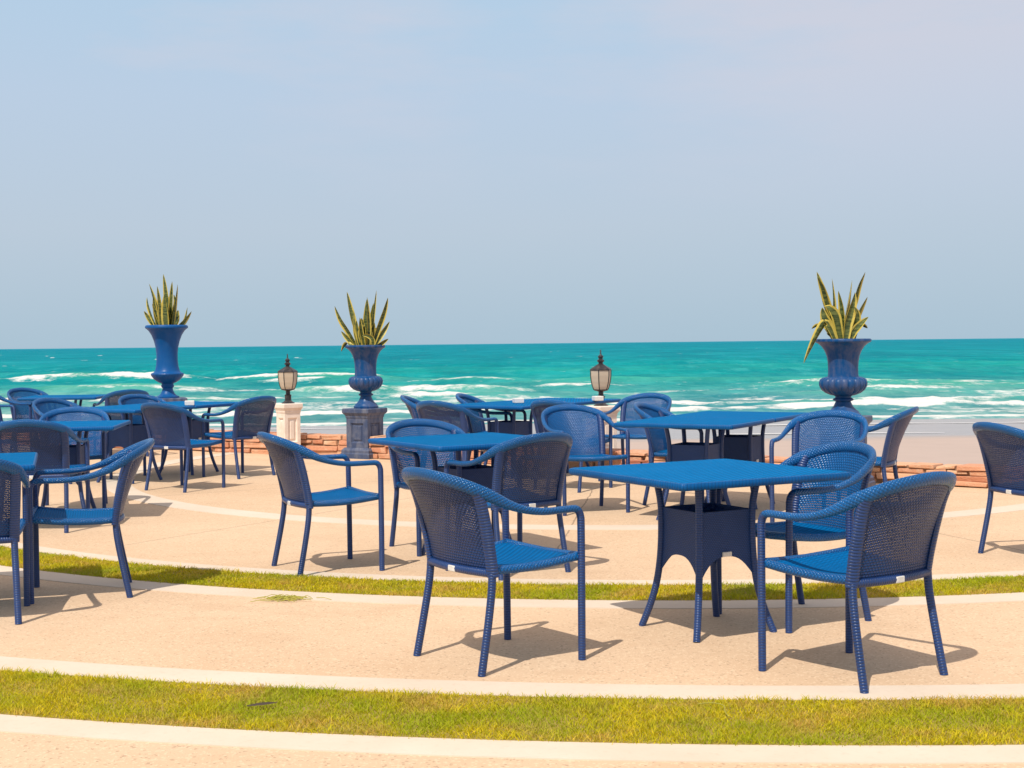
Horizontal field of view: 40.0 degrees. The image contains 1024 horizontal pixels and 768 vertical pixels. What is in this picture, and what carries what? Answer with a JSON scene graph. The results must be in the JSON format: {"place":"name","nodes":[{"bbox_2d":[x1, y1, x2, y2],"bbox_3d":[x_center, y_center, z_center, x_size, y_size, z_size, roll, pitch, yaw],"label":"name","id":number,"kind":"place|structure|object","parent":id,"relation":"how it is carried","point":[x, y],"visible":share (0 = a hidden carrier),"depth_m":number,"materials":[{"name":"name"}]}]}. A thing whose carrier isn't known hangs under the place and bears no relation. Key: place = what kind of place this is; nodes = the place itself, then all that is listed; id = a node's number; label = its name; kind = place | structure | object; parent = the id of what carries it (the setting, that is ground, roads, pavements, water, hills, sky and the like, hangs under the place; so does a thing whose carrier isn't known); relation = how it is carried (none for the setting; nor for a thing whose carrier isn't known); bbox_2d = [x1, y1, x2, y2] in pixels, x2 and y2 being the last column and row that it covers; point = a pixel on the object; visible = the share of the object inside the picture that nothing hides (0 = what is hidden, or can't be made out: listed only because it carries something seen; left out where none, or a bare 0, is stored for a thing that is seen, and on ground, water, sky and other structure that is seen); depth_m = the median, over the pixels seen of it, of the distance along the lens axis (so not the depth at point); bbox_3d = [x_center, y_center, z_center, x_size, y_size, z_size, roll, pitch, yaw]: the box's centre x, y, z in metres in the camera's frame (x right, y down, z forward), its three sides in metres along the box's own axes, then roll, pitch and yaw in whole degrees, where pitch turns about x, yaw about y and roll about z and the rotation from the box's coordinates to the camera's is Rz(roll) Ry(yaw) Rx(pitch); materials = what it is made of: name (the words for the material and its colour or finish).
{"place":"outdoors","nodes":[
{"label":"outdoors","id":0,"kind":"place"},
{"bbox_2d":[0,448,1023,767],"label":"terrace floor","id":1,"kind":"structure","parent":0,"point":[150,628],"depth_m":6.70,"materials":[{"name":"beige concrete"}]},
{"bbox_2d":[0,459,29,624],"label":"wicker chair","id":2,"kind":"object","parent":1,"relation":"on","point":[13,525],"visible":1,"depth_m":6.81,"materials":[{"name":"blue wicker"}]},
{"bbox_2d":[0,396,35,438],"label":"wicker chair","id":3,"kind":"object","parent":1,"relation":"on","point":[12,406],"visible":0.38,"depth_m":17.55,"materials":[{"name":"blue wicker"}]},
{"bbox_2d":[0,452,37,470],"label":"wicker table","id":4,"kind":"object","parent":1,"relation":"on","point":[26,461],"visible":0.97,"depth_m":7.59,"materials":[{"name":"blue wicker"}]},
{"bbox_2d":[7,387,47,449],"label":"wicker chair","id":5,"kind":"object","parent":1,"relation":"on","point":[29,410],"visible":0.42,"depth_m":18.07,"materials":[{"name":"blue wicker"}]},
{"bbox_2d":[0,419,89,532],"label":"wicker chair","id":6,"kind":"object","parent":1,"relation":"on","point":[12,445],"visible":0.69,"depth_m":10.09,"materials":[{"name":"blue wicker"}]},
{"bbox_2d":[17,394,105,434],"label":"wicker table","id":7,"kind":"object","parent":1,"relation":"on","point":[75,398],"visible":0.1,"depth_m":17.11,"materials":[{"name":"blue wicker"}]},
{"bbox_2d":[7,420,130,508],"bbox_3d":[-3.521,0.685,11.026,0.934,0.743,0.934,-1,2,-7],"label":"wicker table","id":8,"kind":"object","parent":1,"relation":"on","point":[76,453],"visible":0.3,"depth_m":10.89,"materials":[{"name":"blue wicker"}]},
{"bbox_2d":[34,406,109,507],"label":"wicker chair","id":9,"kind":"object","parent":1,"relation":"on","point":[76,411],"visible":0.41,"depth_m":11.98,"materials":[{"name":"blue wicker"}]},
{"bbox_2d":[32,398,112,483],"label":"wicker chair","id":10,"kind":"object","parent":1,"relation":"on","point":[37,404],"visible":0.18,"depth_m":14.26,"materials":[{"name":"blue wicker"}]},
{"bbox_2d":[29,438,154,603],"bbox_3d":[-2.281,0.721,7.656,0.668,0.833,0.603,-1,2,-16],"label":"wicker chair","id":11,"kind":"object","parent":1,"relation":"on","point":[128,460],"visible":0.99,"depth_m":7.48,"materials":[{"name":"blue wicker"}]},
{"bbox_2d":[93,389,148,457],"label":"wicker chair","id":12,"kind":"object","parent":1,"relation":"on","point":[114,395],"visible":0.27,"depth_m":16.89,"materials":[{"name":"blue wicker"}]},
{"bbox_2d":[92,405,194,483],"bbox_3d":[-3.809,0.602,13.996,0.934,0.743,0.934,0,2,25],"label":"wicker table","id":13,"kind":"object","parent":1,"relation":"on","point":[128,435],"visible":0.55,"depth_m":13.88,"materials":[{"name":"blue wicker"}]},
{"bbox_2d":[118,394,190,475],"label":"wicker chair","id":14,"kind":"object","parent":1,"relation":"on","point":[135,399],"visible":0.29,"depth_m":15.13,"materials":[{"name":"blue wicker"}]},
{"bbox_2d":[153,397,187,449],"bbox_3d":[-4.525,0.513,18.521,0.517,0.665,0.517,-1,2,-17],"label":"stone pedestal","id":15,"kind":"object","parent":1,"relation":"on","point":[175,399],"visible":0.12,"depth_m":18.31,"materials":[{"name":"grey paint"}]},
{"bbox_2d":[145,325,187,397],"bbox_3d":[-4.534,-0.297,18.498,0.554,0.955,0.554,-1,2,0],"label":"garden urn","id":16,"kind":"object","parent":15,"relation":"on","point":[167,373],"visible":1,"depth_m":18.36,"materials":[{"name":"blue ceramic"}]},
{"bbox_2d":[144,274,191,324],"bbox_3d":[-4.531,-1.060,18.511,0.483,0.770,0.431,-2,2,-36],"label":"snake plant","id":17,"kind":"object","parent":16,"relation":"in","point":[165,311],"visible":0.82,"depth_m":18.44,"materials":[{"name":"green plant"}]},
{"bbox_2d":[128,401,236,474],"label":"wicker table","id":18,"kind":"object","parent":1,"relation":"on","point":[194,425],"visible":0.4,"depth_m":14.75,"materials":[{"name":"blue wicker"}]},
{"bbox_2d":[185,400,193,405],"bbox_3d":[-3.268,0.193,14.260,0.094,0.048,0.094,-1,2,-11],"label":"ashtray","id":19,"kind":"object","parent":18,"relation":"on","point":[189,403],"visible":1,"depth_m":14.22,"materials":[{"name":"white ceramic"}]},
{"bbox_2d":[140,402,225,492],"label":"wicker chair","id":20,"kind":"object","parent":1,"relation":"on","point":[180,440],"visible":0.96,"depth_m":12.93,"materials":[{"name":"blue wicker"}]},
{"bbox_2d":[201,396,276,478],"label":"wicker chair","id":21,"kind":"object","parent":1,"relation":"on","point":[242,432],"visible":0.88,"depth_m":14.22,"materials":[{"name":"blue wicker"}]},
{"bbox_2d":[274,403,302,444],"bbox_3d":[-2.684,0.552,16.902,0.283,0.640,0.283,-2,2,-38],"label":"stone pedestal","id":22,"kind":"object","parent":1,"relation":"on","point":[288,420],"visible":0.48,"depth_m":16.83,"materials":[{"name":"beige stone"}]},
{"bbox_2d":[278,354,297,403],"bbox_3d":[-2.691,-0.066,16.884,0.241,0.596,0.209,-1,2,-15],"label":"garden lamp","id":23,"kind":"object","parent":22,"relation":"on","point":[287,377],"visible":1,"depth_m":16.83,"materials":[{"name":"black metal"}]},
{"bbox_2d":[257,432,384,575],"bbox_3d":[-1.168,0.688,8.372,0.668,0.833,0.603,-1,2,-27],"label":"wicker chair","id":24,"kind":"object","parent":1,"relation":"on","point":[295,482],"visible":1,"depth_m":8.22,"materials":[{"name":"blue wicker"}]},
{"bbox_2d":[340,407,386,458],"bbox_3d":[-1.739,0.577,16.643,0.422,0.585,0.422,0,2,31],"label":"stone pedestal","id":25,"kind":"object","parent":1,"relation":"on","point":[363,426],"visible":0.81,"depth_m":16.51,"materials":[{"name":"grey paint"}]},
{"bbox_2d":[345,345,384,408],"bbox_3d":[-1.729,-0.088,16.624,0.476,0.745,0.476,-1,2,0],"label":"garden urn","id":26,"kind":"object","parent":25,"relation":"on","point":[365,381],"visible":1,"depth_m":16.50,"materials":[{"name":"blue ceramic"}]},
{"bbox_2d":[335,293,389,350],"bbox_3d":[-1.771,-0.740,16.605,0.651,0.730,0.300,-1,2,0],"label":"snake plant","id":27,"kind":"object","parent":26,"relation":"in","point":[366,331],"visible":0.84,"depth_m":16.59,"materials":[{"name":"green plant"}]},
{"bbox_2d":[400,395,468,463],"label":"wicker chair","id":28,"kind":"object","parent":1,"relation":"on","point":[410,402],"visible":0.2,"depth_m":13.79,"materials":[{"name":"blue wicker"}]},
{"bbox_2d":[385,419,494,556],"bbox_3d":[-0.499,0.656,9.221,0.603,0.833,0.668,-1,2,-28],"label":"wicker chair","id":29,"kind":"object","parent":1,"relation":"on","point":[400,454],"visible":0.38,"depth_m":9.34,"materials":[{"name":"blue wicker"}]},
{"bbox_2d":[416,400,498,463],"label":"wicker chair","id":30,"kind":"object","parent":1,"relation":"on","point":[439,408],"visible":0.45,"depth_m":12.56,"materials":[{"name":"blue wicker"}]},
{"bbox_2d":[368,432,561,555],"bbox_3d":[-0.274,0.714,8.798,0.934,0.743,0.934,-2,2,-32],"label":"wicker table","id":31,"kind":"object","parent":1,"relation":"on","point":[480,474],"visible":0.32,"depth_m":8.68,"materials":[{"name":"blue wicker"}]},
{"bbox_2d":[455,393,526,477],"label":"wicker chair","id":32,"kind":"object","parent":1,"relation":"on","point":[474,425],"visible":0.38,"depth_m":14.40,"materials":[{"name":"blue wicker"}]},
{"bbox_2d":[401,467,585,676],"bbox_3d":[-0.117,0.747,5.918,0.668,0.833,0.603,-2,2,-36],"label":"wicker chair","id":33,"kind":"object","parent":1,"relation":"on","point":[489,558],"visible":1,"depth_m":5.77,"materials":[{"name":"blue wicker"}]},
{"bbox_2d":[444,432,572,580],"bbox_3d":[0.018,0.681,8.161,0.603,0.833,0.668,-2,2,-37],"label":"wicker chair","id":34,"kind":"object","parent":1,"relation":"on","point":[552,463],"visible":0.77,"depth_m":7.96,"materials":[{"name":"blue wicker"}]},
{"bbox_2d":[0,714,1023,763],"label":"paving band","id":35,"kind":"object","parent":1,"relation":"on","point":[856,754],"visible":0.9,"depth_m":4.60,"materials":[{"name":"concrete"}]},
{"bbox_2d":[0,656,1023,699],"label":"paving band","id":36,"kind":"object","parent":1,"relation":"on","point":[624,690],"visible":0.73,"depth_m":5.41,"materials":[{"name":"concrete"}]},
{"bbox_2d":[0,665,1023,746],"bbox_3d":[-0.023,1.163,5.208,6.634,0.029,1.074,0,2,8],"label":"grass","id":37,"kind":"structure","parent":1,"relation":"on","point":[311,693],"depth_m":5.03,"materials":[{"name":"green plant"}]},
{"bbox_2d":[247,702,277,705],"bbox_3d":[-0.910,1.167,5.136,0.114,0.012,0.024,-1,2,-9],"label":"fallen leaf","id":38,"kind":"object","parent":37,"relation":"on","point":[261,703],"visible":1,"depth_m":5.13,"materials":[{"name":"grey plant"}]},
{"bbox_2d":[0,565,1023,608],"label":"paving band","id":39,"kind":"object","parent":1,"relation":"on","point":[518,603],"visible":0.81,"depth_m":7.23,"materials":[{"name":"concrete"}]},
{"bbox_2d":[250,594,331,601],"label":"grass clippings","id":40,"kind":"object","parent":39,"relation":"on","point":[289,597],"depth_m":7.35,"materials":[{"name":"plant"}]},
{"bbox_2d":[0,543,1023,584],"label":"paving band","id":41,"kind":"object","parent":1,"relation":"on","point":[390,577],"visible":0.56,"depth_m":7.99,"materials":[{"name":"concrete"}]},
{"bbox_2d":[0,545,1023,600],"bbox_3d":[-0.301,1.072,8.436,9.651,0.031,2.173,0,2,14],"label":"grass","id":42,"kind":"structure","parent":1,"relation":"on","point":[71,560],"depth_m":7.64,"materials":[{"name":"green plant"}]},
{"bbox_2d":[3,429,1021,487],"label":"brick wall","id":43,"kind":"structure","parent":1,"relation":"on","point":[971,475],"depth_m":14.83,"materials":[{"name":"orange brick"}]},
{"bbox_2d":[456,401,573,474],"bbox_3d":[-0.018,0.565,13.886,0.934,0.743,0.934,1,2,34],"label":"wicker table","id":44,"kind":"object","parent":1,"relation":"on","point":[514,426],"visible":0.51,"depth_m":13.75,"materials":[{"name":"blue wicker"}]},
{"bbox_2d":[512,398,523,402],"bbox_3d":[0.062,0.165,13.970,0.094,0.048,0.094,-1,2,-17],"label":"ashtray","id":45,"kind":"object","parent":44,"relation":"on","point":[517,400],"visible":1,"depth_m":13.93,"materials":[{"name":"white ceramic"}]},
{"bbox_2d":[507,398,620,472],"bbox_3d":[0.510,0.537,14.658,0.934,0.743,0.934,1,2,34],"label":"wicker table","id":46,"kind":"object","parent":1,"relation":"on","point":[583,401],"visible":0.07,"depth_m":14.56,"materials":[{"name":"blue wicker"}]},
{"bbox_2d":[592,396,603,400],"bbox_3d":[0.872,0.147,14.310,0.094,0.048,0.094,-1,2,-17],"label":"ashtray","id":47,"kind":"object","parent":46,"relation":"on","point":[597,398],"visible":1,"depth_m":14.27,"materials":[{"name":"white ceramic"}]},
{"bbox_2d":[106,452,1023,529],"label":"paving band","id":48,"kind":"object","parent":1,"relation":"on","point":[135,494],"visible":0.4,"depth_m":10.92,"materials":[{"name":"concrete"}]},
{"bbox_2d":[530,399,612,492],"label":"wicker chair","id":49,"kind":"object","parent":1,"relation":"on","point":[536,406],"visible":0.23,"depth_m":12.64,"materials":[{"name":"blue wicker"}]},
{"bbox_2d":[541,404,629,515],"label":"wicker chair","id":50,"kind":"object","parent":1,"relation":"on","point":[597,434],"visible":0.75,"depth_m":11.38,"materials":[{"name":"blue wicker"}]},
{"bbox_2d":[586,405,619,447],"bbox_3d":[0.976,0.557,15.373,0.326,0.640,0.326,-2,2,-38],"label":"stone pedestal","id":51,"kind":"object","parent":1,"relation":"on","point":[613,415],"visible":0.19,"depth_m":15.29,"materials":[{"name":"beige stone"}]},
{"bbox_2d":[590,349,610,405],"bbox_3d":[0.969,-0.071,15.355,0.249,0.616,0.216,-1,2,-15],"label":"garden lamp","id":52,"kind":"object","parent":51,"relation":"on","point":[600,374],"visible":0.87,"depth_m":15.29,"materials":[{"name":"black metal"}]},
{"bbox_2d":[621,460,648,464],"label":"brick block","id":53,"kind":"structure","parent":1,"relation":"on","point":[636,461],"depth_m":14.54,"materials":[{"name":"orange brick"}]},
{"bbox_2d":[598,393,671,480],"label":"wicker chair","id":54,"kind":"object","parent":1,"relation":"on","point":[625,403],"visible":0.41,"depth_m":13.83,"materials":[{"name":"blue wicker"}]},
{"bbox_2d":[633,402,722,504],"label":"wicker chair","id":55,"kind":"object","parent":1,"relation":"on","point":[657,441],"visible":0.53,"depth_m":11.70,"materials":[{"name":"blue wicker"}]},
{"bbox_2d":[613,417,774,519],"bbox_3d":[1.379,0.645,10.565,0.934,0.743,0.934,0,2,29],"label":"wicker table","id":56,"kind":"object","parent":1,"relation":"on","point":[684,450],"visible":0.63,"depth_m":10.44,"materials":[{"name":"blue wicker"}]},
{"bbox_2d":[569,459,850,642],"bbox_3d":[0.898,0.767,6.500,0.934,0.743,0.934,-2,2,-29],"label":"wicker table","id":57,"kind":"object","parent":1,"relation":"on","point":[700,536],"visible":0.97,"depth_m":6.39,"materials":[{"name":"blue wicker"}]},
{"bbox_2d":[664,411,808,508],"bbox_3d":[1.835,0.617,11.382,0.934,0.743,0.934,0,2,29],"label":"wicker table","id":58,"kind":"object","parent":1,"relation":"on","point":[749,447],"visible":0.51,"depth_m":11.27,"materials":[{"name":"blue wicker"}]},
{"bbox_2d":[716,441,876,633],"bbox_3d":[1.403,0.706,6.768,0.668,0.833,0.603,-2,2,-28],"label":"wicker chair","id":59,"kind":"object","parent":1,"relation":"on","point":[791,533],"visible":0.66,"depth_m":6.83,"materials":[{"name":"blue wicker"}]},
{"bbox_2d":[769,410,867,521],"bbox_3d":[2.163,0.611,9.809,0.603,0.833,0.668,0,2,28],"label":"wicker chair","id":60,"kind":"object","parent":1,"relation":"on","point":[795,424],"visible":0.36,"depth_m":10.03,"materials":[{"name":"blue wicker"}]},
{"bbox_2d":[812,415,875,489],"bbox_3d":[2.962,0.611,12.574,0.449,0.650,0.449,0,2,31],"label":"stone pedestal","id":61,"kind":"object","parent":1,"relation":"on","point":[869,419],"visible":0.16,"depth_m":12.55,"materials":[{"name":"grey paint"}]},
{"bbox_2d":[816,338,871,414],"bbox_3d":[2.954,-0.059,12.554,0.496,0.690,0.496,-1,2,0],"label":"garden urn","id":62,"kind":"object","parent":61,"relation":"on","point":[842,382],"visible":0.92,"depth_m":12.42,"materials":[{"name":"blue ceramic"}]},
{"bbox_2d":[804,273,867,361],"bbox_3d":[2.859,-0.598,12.536,0.591,0.820,0.315,-1,2,0],"label":"snake plant","id":63,"kind":"object","parent":62,"relation":"in","point":[836,323],"visible":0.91,"depth_m":12.48,"materials":[{"name":"green plant"}]},
{"bbox_2d":[757,471,956,693],"bbox_3d":[1.401,0.741,5.564,0.603,0.833,0.668,-2,2,-36],"label":"wicker chair","id":64,"kind":"object","parent":1,"relation":"on","point":[854,563],"visible":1,"depth_m":5.39,"materials":[{"name":"blue wicker"}]},
{"bbox_2d":[822,406,918,519],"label":"wicker chair","id":65,"kind":"object","parent":1,"relation":"on","point":[898,424],"visible":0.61,"depth_m":10.35,"materials":[{"name":"blue wicker"}]},
{"bbox_2d":[972,422,1023,553],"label":"wicker chair","id":66,"kind":"object","parent":1,"relation":"on","point":[989,445],"visible":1,"depth_m":8.46,"materials":[{"name":"blue wicker"}]},
{"bbox_2d":[0,338,1023,426],"bbox_3d":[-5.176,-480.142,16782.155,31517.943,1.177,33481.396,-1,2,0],"label":"sea","id":67,"kind":"structure","parent":0,"point":[957,378],"depth_m":124.33,"materials":[{"name":"teal liquid"}]},
{"bbox_2d":[0,0,1023,348],"label":"sky","id":68,"kind":"structure","parent":0,"point":[491,171],"materials":[{"name":"blue"}]},
{"bbox_2d":[209,418,1023,465],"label":"beach","id":69,"kind":"structure","parent":0,"point":[945,441],"depth_m":35.21,"materials":[{"name":"beige sand"}]},
{"bbox_2d":[744,432,921,433],"bbox_3d":[8.569,1.332,38.228,6.172,0.038,0.393,0,2,9],"label":"foam line","id":70,"kind":"object","parent":69,"relation":"on","point":[869,432],"visible":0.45,"depth_m":38.09,"materials":[{"name":"white liquid"}]},
{"bbox_2d":[779,422,975,424],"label":"foam line","id":71,"kind":"object","parent":69,"relation":"on","point":[952,422],"visible":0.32,"depth_m":46.45,"materials":[{"name":"white liquid"}]}
]}

